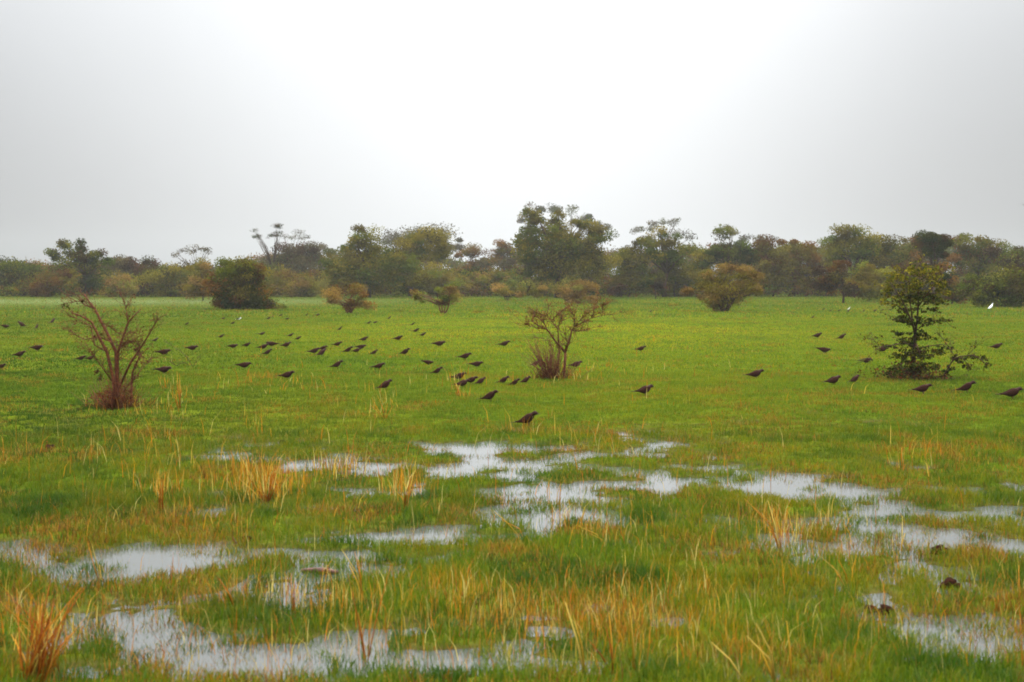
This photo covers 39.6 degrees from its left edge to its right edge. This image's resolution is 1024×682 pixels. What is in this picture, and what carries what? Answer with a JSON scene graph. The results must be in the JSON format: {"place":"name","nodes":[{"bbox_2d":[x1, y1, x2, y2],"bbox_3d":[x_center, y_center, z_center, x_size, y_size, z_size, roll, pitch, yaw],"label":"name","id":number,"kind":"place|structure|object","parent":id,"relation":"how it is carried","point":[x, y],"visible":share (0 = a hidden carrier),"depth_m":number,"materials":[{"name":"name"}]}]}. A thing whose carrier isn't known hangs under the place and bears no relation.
{"place":"outdoors","nodes":[
{"label":"outdoors","id":0,"kind":"place"},
{"bbox_2d":[0,282,1023,681],"bbox_3d":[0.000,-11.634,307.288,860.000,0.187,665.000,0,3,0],"label":"ground","id":1,"kind":"structure","parent":0,"point":[28,360],"depth_m":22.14,"materials":[{"name":"green plant"}]},
{"bbox_2d":[12,350,25,356],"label":"bird","id":2,"kind":"object","parent":1,"relation":"on","point":[19,353],"visible":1,"depth_m":37.80},
{"bbox_2d":[0,255,53,295],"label":"green bush","id":3,"kind":"object","parent":1,"relation":"on","point":[7,269],"visible":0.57,"depth_m":158.46,"materials":[{"name":"green plant"}]},
{"bbox_2d":[28,345,42,350],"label":"bird","id":4,"kind":"object","parent":1,"relation":"on","point":[36,347],"visible":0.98,"depth_m":41.03},
{"bbox_2d":[0,580,84,681],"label":"dry grass tuft","id":5,"kind":"object","parent":1,"relation":"on","point":[38,655],"visible":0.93,"depth_m":7.68,"materials":[{"name":"plant"}]},
{"bbox_2d":[21,267,76,296],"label":"rusty bush","id":6,"kind":"object","parent":1,"relation":"on","point":[42,286],"visible":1,"depth_m":149.25,"materials":[{"name":"brown plant"}]},
{"bbox_2d":[43,238,115,295],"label":"spreading tree","id":7,"kind":"object","parent":1,"relation":"on","point":[79,257],"visible":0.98,"depth_m":151.44,"materials":[{"name":"green plant"}]},
{"bbox_2d":[87,541,100,580],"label":"dry grass tuft","id":8,"kind":"object","parent":1,"relation":"on","point":[96,564],"visible":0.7,"depth_m":10.29,"materials":[{"name":"plant"}]},
{"bbox_2d":[52,277,174,411],"bbox_3d":[-6.588,0.103,23.517,2.302,2.305,1.469,0,3,0],"label":"bare thorn bush","id":9,"kind":"object","parent":1,"relation":"on","point":[117,391],"visible":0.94,"depth_m":23.45,"materials":[{"name":"brown plant"}]},
{"bbox_2d":[96,268,140,297],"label":"yellow brown bush","id":10,"kind":"object","parent":1,"relation":"on","point":[119,281],"visible":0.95,"depth_m":147.33,"materials":[{"name":"green plant"}]},
{"bbox_2d":[102,254,161,281],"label":"red brown tree","id":11,"kind":"object","parent":1,"relation":"on","point":[125,264],"visible":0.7,"depth_m":164.04,"materials":[{"name":"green plant"}]},
{"bbox_2d":[157,478,162,510],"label":"dry grass tuft","id":12,"kind":"object","parent":1,"relation":"on","point":[161,499],"visible":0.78,"depth_m":13.14,"materials":[{"name":"plant"}]},
{"bbox_2d":[154,366,170,373],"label":"bird","id":13,"kind":"object","parent":1,"relation":"on","point":[164,369],"visible":1,"depth_m":31.21},
{"bbox_2d":[155,349,170,355],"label":"bird","id":14,"kind":"object","parent":1,"relation":"on","point":[165,351],"visible":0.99,"depth_m":38.57},
{"bbox_2d":[133,259,204,296],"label":"green bush","id":15,"kind":"object","parent":1,"relation":"on","point":[173,276],"visible":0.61,"depth_m":150.95,"materials":[{"name":"green plant"}]},
{"bbox_2d":[173,374,180,407],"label":"dry grass tuft","id":16,"kind":"object","parent":1,"relation":"on","point":[178,392],"visible":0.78,"depth_m":23.30,"materials":[{"name":"plant"}]},
{"bbox_2d":[164,341,203,365],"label":"fallen branch","id":17,"kind":"object","parent":1,"relation":"on","point":[182,358],"visible":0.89,"depth_m":34.28,"materials":[{"name":"brown wood"}]},
{"bbox_2d":[185,345,198,349],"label":"bird","id":18,"kind":"object","parent":1,"relation":"on","point":[192,347],"visible":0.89,"depth_m":40.77},
{"bbox_2d":[171,244,212,264],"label":"flat top acacia","id":19,"kind":"object","parent":1,"relation":"on","point":[206,249],"visible":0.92,"depth_m":171.72,"materials":[{"name":"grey plant"}]},
{"bbox_2d":[176,256,211,300],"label":"brown bush","id":20,"kind":"object","parent":1,"relation":"on","point":[191,289],"visible":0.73,"depth_m":127.40,"materials":[{"name":"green plant"}]},
{"bbox_2d":[198,255,279,309],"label":"dark dense bush","id":21,"kind":"object","parent":1,"relation":"on","point":[231,284],"visible":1,"depth_m":93.31,"materials":[{"name":"green plant"}]},
{"bbox_2d":[235,362,251,368],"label":"bird","id":22,"kind":"object","parent":1,"relation":"on","point":[244,364],"visible":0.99,"depth_m":33.02},
{"bbox_2d":[240,456,282,502],"bbox_3d":[-2.426,1.357,13.793,0.452,0.516,0.263,0,3,-10],"label":"dry grass tuft","id":23,"kind":"object","parent":1,"relation":"on","point":[268,498],"visible":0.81,"depth_m":13.79,"materials":[{"name":"plant"}]},
{"bbox_2d":[250,223,282,266],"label":"umbrella acacia","id":24,"kind":"object","parent":1,"relation":"on","point":[278,225],"visible":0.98,"depth_m":189.67,"materials":[{"name":"grey plant"}]},
{"bbox_2d":[279,370,294,377],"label":"bird","id":25,"kind":"object","parent":1,"relation":"on","point":[287,374],"visible":0.91,"depth_m":29.60},
{"bbox_2d":[291,581,294,614],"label":"dry grass tuft","id":26,"kind":"object","parent":1,"relation":"on","point":[293,602],"visible":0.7,"depth_m":9.11,"materials":[{"name":"plant"}]},
{"bbox_2d":[279,229,310,267],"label":"umbrella acacia","id":27,"kind":"object","parent":1,"relation":"on","point":[298,230],"visible":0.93,"depth_m":249.33,"materials":[{"name":"grey plant"}]},
{"bbox_2d":[262,268,329,296],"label":"yellow green bush","id":28,"kind":"object","parent":1,"relation":"on","point":[303,283],"visible":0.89,"depth_m":149.23,"materials":[{"name":"green plant"}]},
{"bbox_2d":[259,240,336,274],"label":"round tree","id":29,"kind":"object","parent":1,"relation":"on","point":[298,257],"visible":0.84,"depth_m":193.28,"materials":[{"name":"green plant"}]},
{"bbox_2d":[329,360,343,366],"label":"bird","id":30,"kind":"object","parent":1,"relation":"on","point":[337,364],"visible":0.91,"depth_m":33.21},
{"bbox_2d":[319,282,376,312],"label":"orange brown bush","id":31,"kind":"object","parent":1,"relation":"on","point":[333,298],"visible":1,"depth_m":83.81,"materials":[{"name":"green plant"}]},
{"bbox_2d":[341,549,364,599],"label":"dry grass tuft","id":32,"kind":"object","parent":1,"relation":"on","point":[360,583],"visible":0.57,"depth_m":9.59,"materials":[{"name":"plant"}]},
{"bbox_2d":[348,566,390,662],"bbox_3d":[-0.782,1.598,8.156,0.290,0.575,0.157,-2,3,-34],"label":"dry grass tuft","id":33,"kind":"object","parent":1,"relation":"on","point":[362,642],"visible":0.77,"depth_m":8.13,"materials":[{"name":"plant"}]},
{"bbox_2d":[318,223,422,297],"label":"knob topped tree","id":34,"kind":"object","parent":1,"relation":"on","point":[396,263],"visible":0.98,"depth_m":144.93,"materials":[{"name":"green plant"}]},
{"bbox_2d":[372,395,391,417],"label":"dry grass tuft","id":35,"kind":"object","parent":1,"relation":"on","point":[382,409],"visible":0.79,"depth_m":21.82,"materials":[{"name":"plant"}]},
{"bbox_2d":[373,379,392,389],"bbox_3d":[-2.466,0.834,27.255,0.412,0.210,0.109,-1,3,-30],"label":"bird","id":36,"kind":"object","parent":1,"relation":"on","point":[386,383],"visible":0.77,"depth_m":27.24},
{"bbox_2d":[318,221,464,270],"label":"dusky tree","id":37,"kind":"object","parent":1,"relation":"on","point":[458,246],"visible":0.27,"depth_m":269.12,"materials":[{"name":"green plant"}]},
{"bbox_2d":[401,470,418,506],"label":"dry grass tuft","id":38,"kind":"object","parent":1,"relation":"on","point":[405,497],"visible":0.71,"depth_m":13.30,"materials":[{"name":"plant"}]},
{"bbox_2d":[382,226,456,296],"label":"broad crowned tree","id":39,"kind":"object","parent":1,"relation":"on","point":[413,242],"visible":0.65,"depth_m":154.17,"materials":[{"name":"green plant"}]},
{"bbox_2d":[408,281,463,312],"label":"shaped bush","id":40,"kind":"object","parent":1,"relation":"on","point":[446,299],"visible":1,"depth_m":82.95,"materials":[{"name":"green plant"}]},
{"bbox_2d":[431,341,444,345],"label":"bird","id":41,"kind":"object","parent":1,"relation":"on","point":[439,343],"visible":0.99,"depth_m":43.21},
{"bbox_2d":[405,260,471,296],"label":"yellow bush","id":42,"kind":"object","parent":1,"relation":"on","point":[430,281],"visible":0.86,"depth_m":147.08,"materials":[{"name":"green plant"}]},
{"bbox_2d":[450,372,466,379],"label":"bird","id":43,"kind":"object","parent":1,"relation":"on","point":[459,375],"visible":0.91,"depth_m":29.46},
{"bbox_2d":[451,379,469,385],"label":"bird","id":44,"kind":"object","parent":1,"relation":"on","point":[462,382],"visible":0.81,"depth_m":27.62},
{"bbox_2d":[457,352,471,358],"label":"bird","id":45,"kind":"object","parent":1,"relation":"on","point":[465,355],"visible":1,"depth_m":36.60},
{"bbox_2d":[453,243,493,271],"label":"thin trunked tree","id":46,"kind":"object","parent":1,"relation":"on","point":[472,251],"visible":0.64,"depth_m":214.34,"materials":[{"name":"green plant"}]},
{"bbox_2d":[469,361,482,366],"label":"bird","id":47,"kind":"object","parent":1,"relation":"on","point":[477,363],"visible":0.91,"depth_m":33.80},
{"bbox_2d":[479,390,497,401],"bbox_3d":[-0.416,0.933,24.377,0.414,0.211,0.110,1,3,18],"label":"bird","id":48,"kind":"object","parent":1,"relation":"on","point":[490,395],"visible":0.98,"depth_m":24.32},
{"bbox_2d":[450,270,529,295],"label":"yellow brown bush","id":49,"kind":"object","parent":1,"relation":"on","point":[477,279],"visible":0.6,"depth_m":156.97,"materials":[{"name":"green plant"}]},
{"bbox_2d":[483,239,516,271],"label":"thin trunked tree","id":50,"kind":"object","parent":1,"relation":"on","point":[503,251],"visible":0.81,"depth_m":204.06,"materials":[{"name":"green plant"}]},
{"bbox_2d":[0,237,1015,278],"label":"wood","id":51,"kind":"object","parent":1,"relation":"on","point":[453,262],"visible":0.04,"depth_m":244.52,"materials":[{"name":"green plant"}]},
{"bbox_2d":[0,261,1016,296],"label":"undergrowth","id":52,"kind":"object","parent":1,"relation":"on","point":[72,285],"visible":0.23,"depth_m":155.13,"materials":[{"name":"green plant"}]},
{"bbox_2d":[0,297,1023,681],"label":"dry grass","id":53,"kind":"structure","parent":1,"relation":"on","point":[396,485],"depth_m":9.72,"materials":[{"name":"plant"}]},
{"bbox_2d":[490,282,547,299],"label":"pale brown bush","id":54,"kind":"object","parent":1,"relation":"on","point":[505,292],"visible":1,"depth_m":129.35,"materials":[{"name":"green plant"}]},
{"bbox_2d":[511,411,538,425],"bbox_3d":[0.188,1.126,20.771,0.451,0.230,0.119,1,3,22],"label":"bird","id":55,"kind":"object","parent":1,"relation":"on","point":[527,417],"visible":0.97,"depth_m":20.71},
{"bbox_2d":[504,286,624,379],"bbox_3d":[1.123,-0.151,30.029,2.437,2.160,1.264,0,3,10],"label":"twiggy shrub","id":56,"kind":"object","parent":1,"relation":"on","point":[548,371],"visible":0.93,"depth_m":29.92,"materials":[{"name":"brown plant"}]},
{"bbox_2d":[516,201,612,239],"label":"dusky tree","id":57,"kind":"object","parent":1,"relation":"on","point":[552,208],"visible":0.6,"depth_m":328.19,"materials":[{"name":"green plant"}]},
{"bbox_2d":[508,206,622,297],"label":"tallest tree","id":58,"kind":"object","parent":1,"relation":"on","point":[561,249],"visible":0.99,"depth_m":143.92,"materials":[{"name":"green plant"}]},
{"bbox_2d":[548,276,599,303],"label":"pale brown bush","id":59,"kind":"object","parent":1,"relation":"on","point":[570,297],"visible":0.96,"depth_m":111.61,"materials":[{"name":"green plant"}]},
{"bbox_2d":[566,360,581,366],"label":"bird","id":60,"kind":"object","parent":1,"relation":"on","point":[577,362],"visible":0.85,"depth_m":33.41},
{"bbox_2d":[565,602,585,673],"bbox_3d":[0.342,1.633,7.710,0.120,0.421,0.060,1,3,11],"label":"dry grass tuft","id":61,"kind":"object","parent":1,"relation":"on","point":[581,659],"visible":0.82,"depth_m":7.73,"materials":[{"name":"plant"}]},
{"bbox_2d":[589,614,613,673],"bbox_3d":[0.508,1.674,7.765,0.084,0.330,0.217,2,3,35],"label":"dry grass tuft","id":62,"kind":"object","parent":1,"relation":"on","point":[611,646],"visible":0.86,"depth_m":7.77,"materials":[{"name":"plant"}]},
{"bbox_2d":[606,281,628,297],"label":"dark red bush","id":63,"kind":"object","parent":1,"relation":"on","point":[616,288],"visible":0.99,"depth_m":141.27,"materials":[{"name":"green plant"}]},
{"bbox_2d":[604,245,655,296],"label":"tree","id":64,"kind":"object","parent":1,"relation":"on","point":[629,269],"visible":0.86,"depth_m":149.32,"materials":[{"name":"green plant"}]},
{"bbox_2d":[629,602,635,668],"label":"dry grass tuft","id":65,"kind":"object","parent":1,"relation":"on","point":[633,653],"visible":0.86,"depth_m":7.82,"materials":[{"name":"plant"}]},
{"bbox_2d":[631,384,653,395],"bbox_3d":[2.360,0.884,25.675,0.466,0.202,0.117,-1,3,-21],"label":"bird","id":66,"kind":"object","parent":1,"relation":"on","point":[644,389],"visible":0.95,"depth_m":25.65},
{"bbox_2d":[646,267,669,298],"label":"dark red bush","id":67,"kind":"object","parent":1,"relation":"on","point":[660,287],"visible":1,"depth_m":137.58,"materials":[{"name":"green plant"}]},
{"bbox_2d":[629,217,697,249],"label":"dusky tree","id":68,"kind":"object","parent":1,"relation":"on","point":[641,229],"visible":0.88,"depth_m":318.74,"materials":[{"name":"green plant"}]},
{"bbox_2d":[631,224,697,296],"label":"knotted tree","id":69,"kind":"object","parent":1,"relation":"on","point":[663,258],"visible":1,"depth_m":149.24,"materials":[{"name":"green plant"}]},
{"bbox_2d":[633,256,705,296],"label":"green bush","id":70,"kind":"object","parent":1,"relation":"on","point":[678,276],"visible":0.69,"depth_m":151.11,"materials":[{"name":"green plant"}]},
{"bbox_2d":[677,245,715,281],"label":"olive tree","id":71,"kind":"object","parent":1,"relation":"on","point":[700,254],"visible":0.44,"depth_m":155.01,"materials":[{"name":"green plant"}]},
{"bbox_2d":[679,261,765,310],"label":"brown green bush","id":72,"kind":"object","parent":1,"relation":"on","point":[718,294],"visible":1,"depth_m":87.66,"materials":[{"name":"green plant"}]},
{"bbox_2d":[711,642,743,679],"bbox_3d":[1.171,1.738,7.673,0.195,0.232,0.012,0,3,0],"label":"dry grass tuft","id":73,"kind":"object","parent":1,"relation":"on","point":[734,666],"visible":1,"depth_m":7.67,"materials":[{"name":"plant"}]},
{"bbox_2d":[698,223,762,291],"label":"topped tree","id":74,"kind":"object","parent":1,"relation":"on","point":[745,253],"visible":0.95,"depth_m":149.24,"materials":[{"name":"green plant"}]},
{"bbox_2d":[714,224,779,247],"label":"dusky tree","id":75,"kind":"object","parent":1,"relation":"on","point":[744,236],"visible":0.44,"depth_m":308.82,"materials":[{"name":"green plant"}]},
{"bbox_2d":[746,369,763,376],"bbox_3d":[5.117,0.695,30.116,0.483,0.210,0.122,0,3,-3],"label":"bird","id":76,"kind":"object","parent":1,"relation":"on","point":[755,373],"visible":0.86,"depth_m":30.07},
{"bbox_2d":[747,624,774,680],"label":"dry grass tuft","id":77,"kind":"object","parent":1,"relation":"on","point":[772,671],"visible":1,"depth_m":7.56,"materials":[{"name":"plant"}]},
{"bbox_2d":[746,500,781,550],"bbox_3d":[2.019,1.487,11.388,0.300,0.459,0.197,-2,3,-37],"label":"dry grass tuft","id":78,"kind":"object","parent":1,"relation":"on","point":[775,538],"visible":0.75,"depth_m":11.40,"materials":[{"name":"plant"}]},
{"bbox_2d":[739,234,799,295],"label":"green tree","id":79,"kind":"object","parent":1,"relation":"on","point":[777,263],"visible":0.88,"depth_m":153.91,"materials":[{"name":"green plant"}]},
{"bbox_2d":[786,621,791,681],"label":"dry grass tuft","id":80,"kind":"object","parent":1,"relation":"on","point":[789,654],"visible":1,"depth_m":7.67,"materials":[{"name":"plant"}]},
{"bbox_2d":[783,239,827,296],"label":"green tree","id":81,"kind":"object","parent":1,"relation":"on","point":[811,257],"visible":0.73,"depth_m":155.06,"materials":[{"name":"green plant"}]},
{"bbox_2d":[813,347,830,352],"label":"bird","id":82,"kind":"object","parent":1,"relation":"on","point":[823,349],"visible":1,"depth_m":39.62},
{"bbox_2d":[797,260,859,302],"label":"red brown tree","id":83,"kind":"object","parent":1,"relation":"on","point":[834,274],"visible":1,"depth_m":115.62,"materials":[{"name":"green plant"}]},
{"bbox_2d":[823,375,840,384],"bbox_3d":[6.335,0.779,28.193,0.475,0.206,0.120,-1,3,-22],"label":"bird","id":84,"kind":"object","parent":1,"relation":"on","point":[833,379],"visible":0.88,"depth_m":28.17},
{"bbox_2d":[825,560,847,590],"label":"dry grass tuft","id":85,"kind":"object","parent":1,"relation":"on","point":[839,574],"visible":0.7,"depth_m":9.90,"materials":[{"name":"plant"}]},
{"bbox_2d":[816,223,884,296],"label":"dome tree","id":86,"kind":"object","parent":1,"relation":"on","point":[865,248],"visible":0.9,"depth_m":149.12,"materials":[{"name":"green plant"}]},
{"bbox_2d":[848,374,859,381],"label":"bird","id":87,"kind":"object","parent":1,"relation":"on","point":[854,378],"visible":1,"depth_m":28.60},
{"bbox_2d":[847,259,900,300],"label":"yellow green bush","id":88,"kind":"object","parent":1,"relation":"on","point":[867,281],"visible":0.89,"depth_m":121.38,"materials":[{"name":"green plant"}]},
{"bbox_2d":[866,232,916,295],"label":"green tree","id":89,"kind":"object","parent":1,"relation":"on","point":[889,247],"visible":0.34,"depth_m":152.75,"materials":[{"name":"green plant"}]},
{"bbox_2d":[837,243,991,381],"bbox_3d":[8.370,-0.562,29.545,3.346,3.119,1.515,0,3,0],"label":"leafy small tree","id":90,"kind":"object","parent":1,"relation":"on","point":[912,369],"visible":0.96,"depth_m":29.55,"materials":[{"name":"green plant"}]},
{"bbox_2d":[891,232,938,292],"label":"green tree","id":91,"kind":"object","parent":1,"relation":"on","point":[904,261],"visible":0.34,"depth_m":151.34,"materials":[{"name":"green plant"}]},
{"bbox_2d":[910,383,932,393],"bbox_3d":[7.511,0.875,26.147,0.456,0.198,0.115,0,3,5],"label":"bird","id":92,"kind":"object","parent":1,"relation":"on","point":[923,388],"visible":0.98,"depth_m":26.11},
{"bbox_2d":[912,229,954,295],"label":"dark round crown tree","id":93,"kind":"object","parent":1,"relation":"on","point":[931,244],"visible":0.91,"depth_m":117.20,"materials":[{"name":"green plant"}]},
{"bbox_2d":[930,544,947,554],"bbox_3d":[3.372,1.656,11.207,0.157,0.112,0.121,0,3,0],"label":"mud clod","id":94,"kind":"object","parent":1,"relation":"on","point":[938,547],"visible":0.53,"depth_m":11.17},
{"bbox_2d":[928,261,972,303],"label":"rusty bush","id":95,"kind":"object","parent":1,"relation":"on","point":[951,282],"visible":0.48,"depth_m":111.50,"materials":[{"name":"brown plant"}]},
{"bbox_2d":[955,381,975,390],"bbox_3d":[8.463,0.853,26.636,0.467,0.238,0.124,1,3,19],"label":"bird","id":96,"kind":"object","parent":1,"relation":"on","point":[966,386],"visible":0.95,"depth_m":26.57},
{"bbox_2d":[943,232,1009,290],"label":"sloping tree","id":97,"kind":"object","parent":1,"relation":"on","point":[965,254],"visible":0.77,"depth_m":149.26,"materials":[{"name":"green plant"}]},
{"bbox_2d":[953,263,1023,306],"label":"green bush","id":98,"kind":"object","parent":1,"relation":"on","point":[994,287],"visible":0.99,"depth_m":100.58,"materials":[{"name":"green plant"}]},
{"bbox_2d":[982,241,1023,272],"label":"green tree","id":99,"kind":"object","parent":1,"relation":"on","point":[1015,256],"visible":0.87,"depth_m":145.19,"materials":[{"name":"green plant"}]},
{"bbox_2d":[996,387,1023,397],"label":"bird","id":100,"kind":"object","parent":1,"relation":"on","point":[1012,392],"visible":0.93,"depth_m":25.19},
{"bbox_2d":[0,430,1023,681],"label":"water","id":101,"kind":"structure","parent":0,"point":[136,556],"depth_m":11.33,"materials":[{"name":"grey liquid"}]},
{"bbox_2d":[301,567,338,573],"bbox_3d":[-1.431,1.696,10.561,0.296,0.066,0.084,1,3,22],"label":"driftwood","id":102,"kind":"object","parent":101,"relation":"on","point":[320,570],"visible":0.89,"depth_m":10.54,"materials":[{"name":"brown wood"}]},
{"bbox_2d":[864,604,875,612],"bbox_3d":[2.355,1.766,9.352,0.083,0.065,0.075,-1,3,-21],"label":"mud clod","id":103,"kind":"object","parent":101,"relation":"on","point":[870,607],"visible":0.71,"depth_m":9.34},
{"bbox_2d":[876,604,893,614],"bbox_3d":[2.442,1.766,9.297,0.126,0.087,0.094,0,3,0],"label":"mud clod","id":104,"kind":"object","parent":101,"relation":"on","point":[882,606],"visible":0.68,"depth_m":9.27,"materials":[{"name":"brown soil"}]},
{"bbox_2d":[939,577,962,588],"bbox_3d":[3.101,1.726,10.053,0.161,0.116,0.112,0,3,0],"label":"mud clod","id":105,"kind":"object","parent":101,"relation":"on","point":[948,581],"visible":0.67,"depth_m":10.02,"materials":[{"name":"brown soil"}]},
{"bbox_2d":[0,0,1023,278],"label":"sky","id":106,"kind":"structure","parent":0,"point":[135,128],"materials":[{"name":"white"}]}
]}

